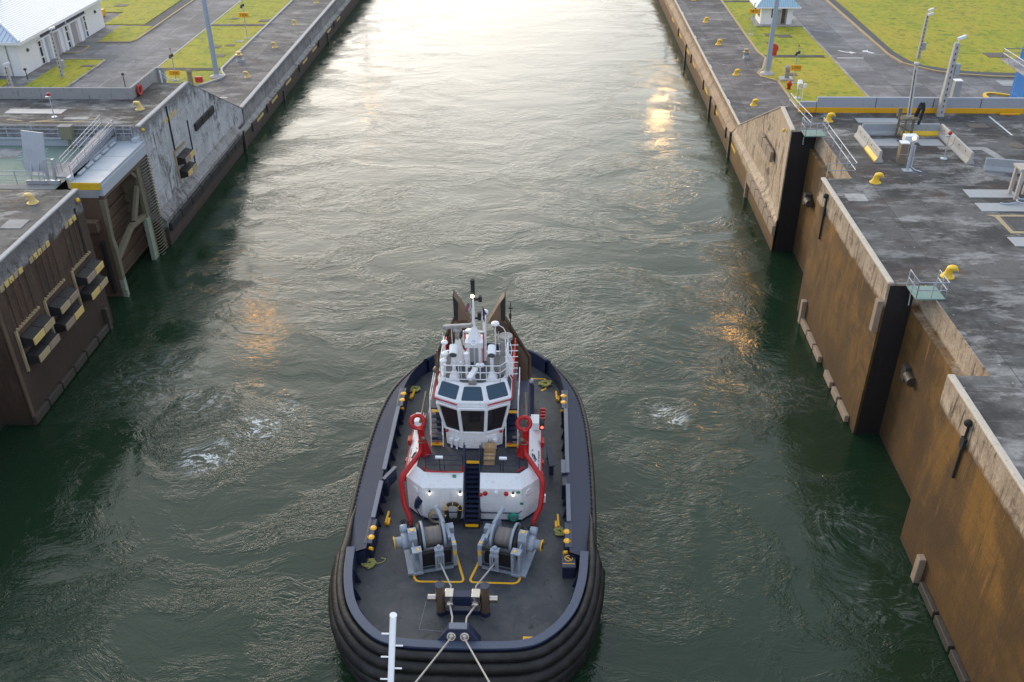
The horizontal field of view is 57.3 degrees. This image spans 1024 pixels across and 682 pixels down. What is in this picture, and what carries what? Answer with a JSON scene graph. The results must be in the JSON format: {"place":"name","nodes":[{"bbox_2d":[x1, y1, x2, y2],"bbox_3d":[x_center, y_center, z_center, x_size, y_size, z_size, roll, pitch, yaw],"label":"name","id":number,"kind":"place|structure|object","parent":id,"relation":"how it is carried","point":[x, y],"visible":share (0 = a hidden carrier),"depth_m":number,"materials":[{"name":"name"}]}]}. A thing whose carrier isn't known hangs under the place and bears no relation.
{"place":"outdoors","nodes":[
{"label":"outdoors","id":0,"kind":"place"},
{"bbox_2d":[0,189,112,429],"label":"lock wall","id":1,"kind":"structure","parent":0,"point":[24,393],"depth_m":64.72,"materials":[{"name":"concrete"}]},
{"bbox_2d":[0,266,22,292],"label":"anchor plates","id":2,"kind":"object","parent":1,"relation":"attached to","point":[11,278],"visible":1,"depth_m":60.41,"materials":[{"name":"yellow paint"}]},
{"bbox_2d":[0,219,29,228],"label":"access hatch","id":3,"kind":"object","parent":1,"relation":"on","point":[14,224],"visible":1,"depth_m":63.94,"materials":[{"name":"metal"}]},
{"bbox_2d":[23,192,38,204],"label":"mooring bollard","id":4,"kind":"object","parent":1,"relation":"on","point":[32,200],"visible":1,"depth_m":66.79,"materials":[{"name":"metal"}]},
{"bbox_2d":[4,268,60,371],"bbox_3d":[-31.838,-1.469,62.322,0.930,6.194,3.400,1,32,2],"label":"fender","id":5,"kind":"object","parent":1,"relation":"attached to","point":[39,338],"depth_m":62.56,"materials":[{"name":"rubber"}]},
{"bbox_2d":[29,240,49,263],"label":"anchor plates","id":6,"kind":"object","parent":1,"relation":"attached to","point":[39,250],"visible":1,"depth_m":63.74,"materials":[{"name":"yellow paint"}]},
{"bbox_2d":[32,400,49,423],"bbox_3d":[-32.172,4.856,64.049,0.320,0.620,1.900,1,32,2],"label":"rubbing pad","id":7,"kind":"object","parent":1,"relation":"attached to","point":[41,411],"visible":1,"depth_m":63.88,"materials":[{"name":"rubber"}]},
{"bbox_2d":[45,384,62,405],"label":"rubbing pad","id":8,"kind":"object","parent":1,"relation":"attached to","point":[54,394],"visible":1,"depth_m":65.62,"materials":[{"name":"rubber"}]},
{"bbox_2d":[35,242,83,332],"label":"wall fender","id":9,"kind":"object","parent":1,"relation":"attached to","point":[66,308],"depth_m":66.00,"materials":[{"name":"rubber"}]},
{"bbox_2d":[59,367,75,388],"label":"rubbing pad","id":10,"kind":"object","parent":1,"relation":"attached to","point":[67,377],"visible":1,"depth_m":67.39,"materials":[{"name":"rubber"}]},
{"bbox_2d":[71,352,87,372],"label":"rubbing pad","id":11,"kind":"object","parent":1,"relation":"attached to","point":[79,361],"visible":0.99,"depth_m":69.13,"materials":[{"name":"rubber"}]},
{"bbox_2d":[63,215,107,304],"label":"wall fender","id":12,"kind":"object","parent":1,"relation":"attached to","point":[91,269],"depth_m":69.70,"materials":[{"name":"rubber"}]},
{"bbox_2d":[83,338,98,357],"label":"rubbing pad","id":13,"kind":"object","parent":1,"relation":"attached to","point":[91,346],"visible":1,"depth_m":70.82,"materials":[{"name":"rubber"}]},
{"bbox_2d":[94,324,108,342],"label":"rubbing pad","id":14,"kind":"object","parent":1,"relation":"attached to","point":[102,332],"visible":0.98,"depth_m":72.55,"materials":[{"name":"rubber"}]},
{"bbox_2d":[102,307,112,329],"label":"rubbing pad","id":15,"kind":"object","parent":1,"relation":"attached to","point":[106,315],"visible":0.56,"depth_m":73.44,"materials":[{"name":"rubber"}]},
{"bbox_2d":[0,0,239,86],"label":"ground","id":16,"kind":"structure","parent":0,"point":[118,57],"depth_m":130.53,"materials":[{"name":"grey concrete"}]},
{"bbox_2d":[8,59,64,86],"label":"footpath","id":17,"kind":"structure","parent":16,"relation":"on","point":[38,72],"depth_m":120.48,"materials":[{"name":"concrete"}]},
{"bbox_2d":[3,62,13,86],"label":"camera post","id":18,"kind":"object","parent":17,"relation":"on","point":[9,80],"visible":0.94,"depth_m":114.59,"materials":[{"name":"metal"}]},
{"bbox_2d":[0,0,104,75],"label":"white building","id":19,"kind":"structure","parent":16,"relation":"on","point":[25,38],"depth_m":124.57,"materials":[{"name":"paint"}]},
{"bbox_2d":[70,21,79,44],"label":"door","id":20,"kind":"structure","parent":19,"relation":"in","point":[73,26],"depth_m":132.19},
{"bbox_2d":[48,27,65,77],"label":"camera post","id":21,"kind":"object","parent":16,"relation":"on","point":[61,64],"visible":1,"depth_m":117.34,"materials":[{"name":"metal"}]},
{"bbox_2d":[24,59,103,86],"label":"grass","id":22,"kind":"structure","parent":16,"relation":"on","point":[73,70],"depth_m":119.75,"materials":[{"name":"plant"}]},
{"bbox_2d":[65,58,105,86],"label":"kerb","id":23,"kind":"structure","parent":16,"relation":"on","point":[86,73],"depth_m":122.52,"materials":[{"name":"concrete"}]},
{"bbox_2d":[82,26,118,41],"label":"footpath","id":24,"kind":"structure","parent":16,"relation":"on","point":[100,34],"depth_m":137.29,"materials":[{"name":"concrete"}]},
{"bbox_2d":[99,26,152,41],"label":"grass","id":25,"kind":"structure","parent":16,"relation":"on","point":[124,33],"depth_m":137.35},
{"bbox_2d":[96,0,193,42],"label":"kerb","id":26,"kind":"structure","parent":16,"relation":"on","point":[159,23],"depth_m":138.00,"materials":[{"name":"yellow paint"}]},
{"bbox_2d":[168,48,179,80],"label":"distance sign","id":27,"kind":"object","parent":16,"relation":"on","point":[174,72],"visible":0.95,"depth_m":116.61,"materials":[{"name":"metal"}]},
{"bbox_2d":[186,69,202,83],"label":"hose reel","id":28,"kind":"object","parent":16,"relation":"on","point":[198,79],"visible":0.98,"depth_m":115.52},
{"bbox_2d":[201,0,223,78],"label":"light mast","id":29,"kind":"object","parent":16,"relation":"on","point":[216,74],"visible":1,"depth_m":116.10,"materials":[{"name":"metal"}]},
{"bbox_2d":[159,0,290,84],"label":"grass","id":30,"kind":"structure","parent":16,"relation":"on","point":[194,52],"depth_m":134.14,"materials":[{"name":"plant"}]},
{"bbox_2d":[164,68,220,70],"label":"drain channel","id":31,"kind":"object","parent":30,"relation":"on","point":[201,69],"visible":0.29,"depth_m":121.28,"materials":[{"name":"concrete"}]},
{"bbox_2d":[211,24,265,25],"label":"drain channel","id":32,"kind":"object","parent":30,"relation":"on","point":[238,24],"visible":0.79,"depth_m":141.37,"materials":[{"name":"concrete"}]},
{"bbox_2d":[196,0,293,85],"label":"kerb","id":33,"kind":"structure","parent":16,"relation":"on","point":[249,41],"depth_m":131.03,"materials":[{"name":"concrete"}]},
{"bbox_2d":[0,81,243,244],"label":"lock wall","id":34,"kind":"structure","parent":0,"point":[213,138],"depth_m":87.26,"materials":[{"name":"concrete"}]},
{"bbox_2d":[4,109,66,113],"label":"access hatch","id":35,"kind":"object","parent":34,"relation":"on","point":[33,111],"visible":1,"depth_m":84.33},
{"bbox_2d":[0,67,166,98],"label":"parapet wall","id":36,"kind":"structure","parent":34,"relation":"on","point":[148,79],"depth_m":87.26,"materials":[{"name":"concrete"}]},
{"bbox_2d":[168,211,182,230],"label":"rubbing pad","id":37,"kind":"object","parent":34,"relation":"attached to","point":[177,218],"visible":1,"depth_m":86.90,"materials":[{"name":"black rubber"}]},
{"bbox_2d":[173,141,197,182],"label":"wall fender","id":38,"kind":"object","parent":34,"relation":"attached to","point":[184,157],"depth_m":90.02,"materials":[{"name":"rubber"}]},
{"bbox_2d":[179,198,192,216],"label":"rubbing pad","id":39,"kind":"object","parent":34,"relation":"attached to","point":[186,207],"visible":1,"depth_m":89.60,"materials":[{"name":"black rubber"}]},
{"bbox_2d":[189,186,201,203],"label":"rubbing pad","id":40,"kind":"object","parent":34,"relation":"attached to","point":[196,194],"visible":1,"depth_m":92.01,"materials":[{"name":"black rubber"}]},
{"bbox_2d":[199,175,210,192],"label":"rubbing pad","id":41,"kind":"object","parent":34,"relation":"attached to","point":[205,183],"visible":1,"depth_m":94.62,"materials":[{"name":"black rubber"}]},
{"bbox_2d":[100,0,180,24],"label":"grass","id":42,"kind":"structure","parent":0,"point":[138,12],"depth_m":150.35,"materials":[{"name":"plant"}]},
{"bbox_2d":[143,0,190,25],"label":"sidewalk","id":43,"kind":"structure","parent":0,"point":[166,13],"depth_m":148.27,"materials":[{"name":"concrete"}]},
{"bbox_2d":[198,0,331,105],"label":"quay pavement","id":44,"kind":"structure","parent":0,"point":[261,57],"depth_m":128.90,"materials":[{"name":"concrete"}]},
{"bbox_2d":[240,0,359,149],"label":"lock wall","id":45,"kind":"structure","parent":0,"point":[271,85],"depth_m":127.53,"materials":[{"name":"concrete"}]},
{"bbox_2d":[380,612,402,681],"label":"pegged pole","id":46,"kind":"object","parent":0,"point":[392,645],"visible":1,"depth_m":16.38,"materials":[{"name":"metal"}]},
{"bbox_2d":[0,0,958,681],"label":"water","id":47,"kind":"structure","parent":0,"point":[180,462],"depth_m":67.74,"materials":[{"name":"liquid"}]},
{"bbox_2d":[0,115,167,296],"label":"rolling gate","id":48,"kind":"structure","parent":47,"relation":"in","point":[99,170],"depth_m":77.99,"materials":[{"name":"metal"}]},
{"bbox_2d":[328,279,604,681],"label":"tugboat","id":49,"kind":"object","parent":47,"relation":"on","point":[534,616],"visible":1,"depth_m":50.85,"materials":[{"name":"blue paint"}]},
{"bbox_2d":[361,558,385,568],"bbox_3d":[-7.348,11.724,49.608,1.324,0.202,0.751,-5,32,-7],"label":"rope coil","id":50,"kind":"object","parent":49,"relation":"on","point":[371,564],"visible":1,"depth_m":49.50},
{"bbox_2d":[415,557,452,681],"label":"towline","id":51,"kind":"object","parent":49,"relation":"attached to","point":[435,657],"visible":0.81,"depth_m":43.31,"materials":[{"name":"grey fabric"}]},
{"bbox_2d":[443,502,462,523],"bbox_3d":[-3.278,9.498,51.879,1.124,1.437,0.387,1,32,2],"label":"hose coil","id":52,"kind":"object","parent":49,"relation":"hanging from","point":[459,514],"visible":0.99,"depth_m":51.83,"materials":[{"name":"black rubber"}]},
{"bbox_2d":[463,560,494,681],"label":"towline","id":53,"kind":"object","parent":49,"relation":"attached to","point":[467,616],"visible":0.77,"depth_m":43.55,"materials":[{"name":"grey fabric"}]},
{"bbox_2d":[484,453,494,464],"bbox_3d":[-1.255,6.542,51.908,0.600,0.486,0.550,1,32,2],"label":"cardboard box","id":54,"kind":"object","parent":49,"relation":"on","point":[491,456],"visible":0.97,"depth_m":51.71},
{"bbox_2d":[484,442,495,457],"bbox_3d":[-1.231,6.105,52.371,0.650,0.736,0.500,1,32,2],"label":"cardboard box","id":55,"kind":"object","parent":49,"relation":"on","point":[489,447],"visible":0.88,"depth_m":52.10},
{"bbox_2d":[562,554,575,577],"bbox_3d":[2.944,11.738,48.890,0.710,0.870,0.960,1,32,2],"label":"deck chest","id":56,"kind":"object","parent":49,"relation":"on","point":[568,566],"visible":1,"depth_m":48.55,"materials":[{"name":"blue paint"}]},
{"bbox_2d":[546,446,554,474],"bbox_3d":[2.299,7.198,56.224,0.360,0.800,1.850,-2,32,-3],"label":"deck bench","id":57,"kind":"object","parent":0,"point":[550,458],"visible":1,"depth_m":55.73,"materials":[{"name":"grey paint"}]},
{"bbox_2d":[658,0,739,154],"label":"lock wall","id":58,"kind":"structure","parent":0,"point":[702,70],"depth_m":124.42,"materials":[{"name":"concrete"}]},
{"bbox_2d":[676,0,794,123],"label":"quay pavement","id":59,"kind":"structure","parent":0,"point":[745,87],"depth_m":123.88,"materials":[{"name":"concrete"}]},
{"bbox_2d":[720,0,796,106],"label":"kerb","id":60,"kind":"structure","parent":59,"relation":"on","point":[760,53],"depth_m":124.86,"materials":[{"name":"yellow paint"}]},
{"bbox_2d":[729,106,1023,250],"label":"lock wall","id":61,"kind":"structure","parent":0,"point":[779,180],"depth_m":82.90,"materials":[{"name":"concrete"}]},
{"bbox_2d":[767,217,775,235],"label":"rubbing pad","id":62,"kind":"object","parent":61,"relation":"attached to","point":[771,225],"visible":1,"depth_m":83.98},
{"bbox_2d":[855,118,900,122],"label":"access hatch","id":63,"kind":"object","parent":61,"relation":"on","point":[876,120],"visible":0.84,"depth_m":81.07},
{"bbox_2d":[935,35,966,116],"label":"camera post","id":64,"kind":"object","parent":61,"relation":"on","point":[954,67],"visible":1,"depth_m":80.13,"materials":[{"name":"metal"}]},
{"bbox_2d":[793,0,1013,96],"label":"ground","id":65,"kind":"structure","parent":0,"point":[877,72],"depth_m":121.15,"materials":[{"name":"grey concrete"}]},
{"bbox_2d":[760,0,778,75],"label":"light mast","id":66,"kind":"object","parent":65,"relation":"on","point":[767,71],"visible":1,"depth_m":116.13,"materials":[{"name":"metal"}]},
{"bbox_2d":[724,2,866,105],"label":"grass","id":67,"kind":"structure","parent":65,"relation":"on","point":[827,75],"depth_m":122.66,"materials":[{"name":"plant"}]},
{"bbox_2d":[749,0,802,26],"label":"kiosk","id":68,"kind":"object","parent":67,"relation":"on","point":[763,18],"visible":0.8,"depth_m":138.67,"materials":[{"name":"paint"}]},
{"bbox_2d":[778,65,792,80],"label":"pedestal","id":69,"kind":"object","parent":67,"relation":"on","point":[786,77],"visible":0.95,"depth_m":115.70,"materials":[{"name":"concrete"}]},
{"bbox_2d":[790,45,801,83],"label":"distance sign","id":70,"kind":"object","parent":65,"relation":"on","point":[796,67],"visible":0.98,"depth_m":113.84,"materials":[{"name":"metal"}]},
{"bbox_2d":[792,14,869,96],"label":"kerb","id":71,"kind":"structure","parent":65,"relation":"on","point":[841,67],"depth_m":122.87,"materials":[{"name":"concrete"}]},
{"bbox_2d":[825,0,1014,77],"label":"kerb","id":72,"kind":"structure","parent":65,"relation":"on","point":[878,45],"depth_m":123.58,"materials":[{"name":"yellow paint"}]},
{"bbox_2d":[916,8,933,58],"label":"camera post","id":73,"kind":"object","parent":65,"relation":"on","point":[922,45],"visible":1,"depth_m":122.43,"materials":[{"name":"metal"}]},
{"bbox_2d":[836,0,1023,72],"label":"grass","id":74,"kind":"structure","parent":65,"relation":"on","point":[984,26],"depth_m":137.62,"materials":[{"name":"plant"}]},
{"bbox_2d":[949,79,962,96],"bbox_3d":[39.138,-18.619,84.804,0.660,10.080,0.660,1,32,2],"label":"cabinet","id":75,"kind":"object","parent":65,"relation":"on","point":[956,88],"visible":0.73,"depth_m":82.30,"materials":[{"name":"metal"}]},
{"bbox_2d":[793,131,1023,681],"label":"lock wall","id":76,"kind":"structure","parent":0,"point":[931,392],"depth_m":56.71,"materials":[{"name":"concrete"}]},
{"bbox_2d":[798,299,806,323],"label":"rubbing pad","id":77,"kind":"object","parent":76,"relation":"attached to","point":[803,307],"visible":0.8,"depth_m":73.60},
{"bbox_2d":[801,117,828,144],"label":"green platform","id":78,"kind":"structure","parent":76,"relation":"attached to","point":[817,132],"depth_m":78.12,"materials":[{"name":"metal"}]},
{"bbox_2d":[812,345,821,362],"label":"rubbing pad","id":79,"kind":"object","parent":76,"relation":"attached to","point":[817,353],"visible":1,"depth_m":69.64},
{"bbox_2d":[823,370,833,387],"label":"rubbing pad","id":80,"kind":"object","parent":76,"relation":"attached to","point":[828,379],"visible":0.91,"depth_m":66.89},
{"bbox_2d":[826,124,857,177],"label":"handrail","id":81,"kind":"object","parent":76,"relation":"on","point":[847,163],"visible":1,"depth_m":71.75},
{"bbox_2d":[837,400,848,421],"bbox_3d":[22.545,4.754,63.890,0.300,0.550,1.900,1,32,2],"label":"rubbing pad","id":82,"kind":"object","parent":76,"relation":"attached to","point":[843,412],"visible":1,"depth_m":63.65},
{"bbox_2d":[844,193,868,201],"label":"access hatch","id":83,"kind":"object","parent":76,"relation":"on","point":[856,197],"visible":1,"depth_m":66.98,"materials":[{"name":"metal"}]},
{"bbox_2d":[854,125,870,147],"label":"concrete block","id":84,"kind":"object","parent":76,"relation":"on","point":[861,136],"depth_m":76.28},
{"bbox_2d":[864,138,882,162],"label":"concrete block","id":85,"kind":"object","parent":76,"relation":"on","point":[872,149],"depth_m":73.50,"materials":[{"name":"yellow paint"}]},
{"bbox_2d":[869,172,883,184],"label":"mooring bollard","id":86,"kind":"object","parent":76,"relation":"on","point":[875,179],"visible":1,"depth_m":69.17,"materials":[{"name":"metal"}]},
{"bbox_2d":[869,298,883,331],"bbox_3d":[22.395,-1.590,57.626,0.380,2.200,0.500,1,32,2],"label":"rubbing pad","id":87,"kind":"object","parent":76,"relation":"attached to","point":[876,314],"visible":1,"depth_m":57.42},
{"bbox_2d":[862,123,896,135],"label":"concrete block","id":88,"kind":"object","parent":76,"relation":"on","point":[879,129],"depth_m":77.83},
{"bbox_2d":[895,140,910,164],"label":"cabinet","id":89,"kind":"object","parent":76,"relation":"on","point":[902,152],"visible":1,"depth_m":72.05,"materials":[{"name":"metal"}]},
{"bbox_2d":[873,139,944,145],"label":"road marking","id":90,"kind":"object","parent":76,"relation":"on","point":[894,142],"visible":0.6,"depth_m":76.54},
{"bbox_2d":[894,62,925,139],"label":"mast gear","id":91,"kind":"object","parent":76,"relation":"on","point":[908,118],"visible":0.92,"depth_m":76.12,"materials":[{"name":"metal"}]},
{"bbox_2d":[902,133,918,150],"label":"switch box","id":92,"kind":"object","parent":76,"relation":"on","point":[908,136],"visible":0.6,"depth_m":73.06,"materials":[{"name":"white paint"}]},
{"bbox_2d":[901,136,921,172],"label":"lamp post","id":93,"kind":"object","parent":76,"relation":"on","point":[907,168],"visible":1,"depth_m":70.91,"materials":[{"name":"metal"}]},
{"bbox_2d":[910,554,926,582],"bbox_3d":[22.009,12.402,50.815,0.380,1.900,0.500,1,32,2],"label":"rubbing pad","id":94,"kind":"object","parent":76,"relation":"attached to","point":[918,567],"visible":0.98,"depth_m":50.56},
{"bbox_2d":[897,123,939,135],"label":"concrete block","id":95,"kind":"object","parent":76,"relation":"on","point":[926,129],"depth_m":77.72,"materials":[{"name":"yellow paint"}]},
{"bbox_2d":[906,269,949,304],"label":"green platform","id":96,"kind":"structure","parent":76,"relation":"attached to","point":[919,292],"depth_m":54.88,"materials":[{"name":"metal"}]},
{"bbox_2d":[918,582,938,617],"bbox_3d":[21.994,13.669,49.543,0.300,0.500,2.100,1,32,2],"label":"rubbing pad","id":97,"kind":"object","parent":76,"relation":"attached to","point":[929,602],"visible":0.91,"depth_m":49.39,"materials":[{"name":"wood"}]},
{"bbox_2d":[933,615,953,651],"bbox_3d":[21.921,14.862,47.637,0.300,0.500,2.000,1,32,2],"label":"rubbing pad","id":98,"kind":"object","parent":76,"relation":"attached to","point":[944,635],"visible":0.91,"depth_m":47.46,"materials":[{"name":"wood"}]},
{"bbox_2d":[937,124,956,147],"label":"concrete block","id":99,"kind":"object","parent":76,"relation":"on","point":[944,130],"depth_m":76.53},
{"bbox_2d":[940,265,958,279],"bbox_3d":[26.446,-4.244,56.755,0.846,0.782,0.843,-13,34,-19],"label":"mooring bollard","id":100,"kind":"object","parent":76,"relation":"on","point":[948,271],"visible":0.94,"depth_m":56.62,"materials":[{"name":"metal"}]},
{"bbox_2d":[948,650,969,681],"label":"rubbing pad","id":101,"kind":"object","parent":76,"relation":"attached to","point":[958,666],"visible":1,"depth_m":45.76,"materials":[{"name":"wood"}]},
{"bbox_2d":[950,137,973,163],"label":"concrete block","id":102,"kind":"object","parent":76,"relation":"on","point":[961,150],"depth_m":73.36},
{"bbox_2d":[938,147,1004,158],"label":"road marking","id":103,"kind":"object","parent":76,"relation":"on","point":[990,152],"visible":0.86,"depth_m":75.11,"materials":[{"name":"paint"}]},
{"bbox_2d":[963,189,1019,197],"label":"access hatch","id":104,"kind":"object","parent":76,"relation":"on","point":[980,193],"visible":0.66,"depth_m":67.52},
{"bbox_2d":[975,203,1023,211],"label":"access hatch","id":105,"kind":"object","parent":76,"relation":"on","point":[997,207],"visible":1,"depth_m":65.44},
{"bbox_2d":[983,157,1023,173],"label":"concrete block","id":106,"kind":"structure","parent":76,"relation":"on","point":[999,165],"depth_m":70.88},
{"bbox_2d":[989,215,1023,232],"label":"road marking","id":107,"kind":"object","parent":76,"relation":"on","point":[1003,223],"visible":1,"depth_m":63.58,"materials":[{"name":"yellow paint"}]},
{"bbox_2d":[1000,163,1023,204],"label":"pipe frame","id":108,"kind":"object","parent":76,"relation":"on","point":[1019,166],"visible":1,"depth_m":66.27,"materials":[{"name":"beige metal"}]},
{"bbox_2d":[1007,237,1023,246],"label":"access hatch","id":109,"kind":"object","parent":76,"relation":"on","point":[1017,241],"visible":1,"depth_m":60.91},
{"bbox_2d":[798,96,1023,113],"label":"barrier wall","id":110,"kind":"structure","parent":0,"point":[971,105],"depth_m":82.42,"materials":[{"name":"orange paint"}]},
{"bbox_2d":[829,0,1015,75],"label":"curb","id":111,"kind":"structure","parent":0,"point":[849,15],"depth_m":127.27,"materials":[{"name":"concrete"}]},
{"bbox_2d":[1000,46,1023,96],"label":"blue tower","id":112,"kind":"structure","parent":0,"point":[1017,65],"depth_m":106.62,"materials":[{"name":"metal"}]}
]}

